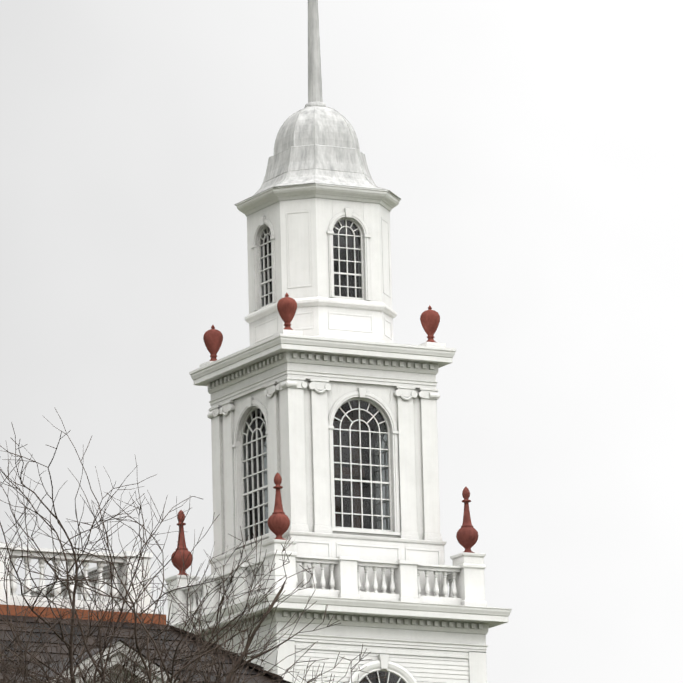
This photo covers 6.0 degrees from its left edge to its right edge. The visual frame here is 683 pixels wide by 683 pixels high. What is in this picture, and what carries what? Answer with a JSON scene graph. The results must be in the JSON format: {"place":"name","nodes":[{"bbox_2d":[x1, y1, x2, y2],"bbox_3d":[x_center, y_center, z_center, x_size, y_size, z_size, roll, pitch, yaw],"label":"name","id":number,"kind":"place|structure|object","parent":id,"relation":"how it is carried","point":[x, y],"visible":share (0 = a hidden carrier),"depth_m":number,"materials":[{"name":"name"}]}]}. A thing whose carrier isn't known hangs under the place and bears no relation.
{"place":"outdoors","nodes":[
{"label":"outdoors","id":0,"kind":"place"},
{"bbox_2d":[46,641,178,682],"bbox_3d":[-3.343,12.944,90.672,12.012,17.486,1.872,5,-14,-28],"label":"dormer","id":1,"kind":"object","parent":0,"point":[82,667],"depth_m":91.69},
{"bbox_2d":[6,639,184,682],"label":"gable trim","id":2,"kind":"structure","parent":1,"relation":"on","point":[75,656],"depth_m":92.16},
{"bbox_2d":[0,615,284,682],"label":"neighbour slates","id":3,"kind":"object","parent":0,"point":[64,650],"visible":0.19,"depth_m":99.18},
{"bbox_2d":[0,604,165,624],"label":"roof ridge","id":4,"kind":"structure","parent":3,"relation":"on","point":[40,610],"depth_m":99.61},
{"bbox_2d":[0,542,153,613],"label":"balustrade","id":5,"kind":"object","parent":4,"relation":"on","point":[87,571],"visible":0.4,"depth_m":100.39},
{"bbox_2d":[170,625,291,682],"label":"hip caps","id":6,"kind":"object","parent":3,"relation":"on","point":[257,667],"visible":0.4,"depth_m":99.72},
{"bbox_2d":[0,407,387,682],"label":"bare tree","id":7,"kind":"object","parent":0,"point":[6,666],"visible":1,"depth_m":69.12,"materials":[{"name":"brown plant"}]},
{"bbox_2d":[165,183,511,682],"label":"tower","id":8,"kind":"structure","parent":0,"point":[392,607],"depth_m":154.34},
{"bbox_2d":[234,0,400,205],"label":"dome with spire","id":9,"kind":"structure","parent":8,"relation":"on","point":[316,140],"depth_m":156.78,"materials":[{"name":"grey metal"}]},
{"bbox_2d":[0,0,682,682],"label":"sky","id":10,"kind":"structure","parent":0,"point":[531,151],"materials":[{"name":"white"}]},
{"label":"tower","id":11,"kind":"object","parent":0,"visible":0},
{"bbox_2d":[171,292,478,574],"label":"finials","id":12,"kind":"object","parent":11,"relation":"on","point":[278,522],"visible":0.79,"depth_m":154.48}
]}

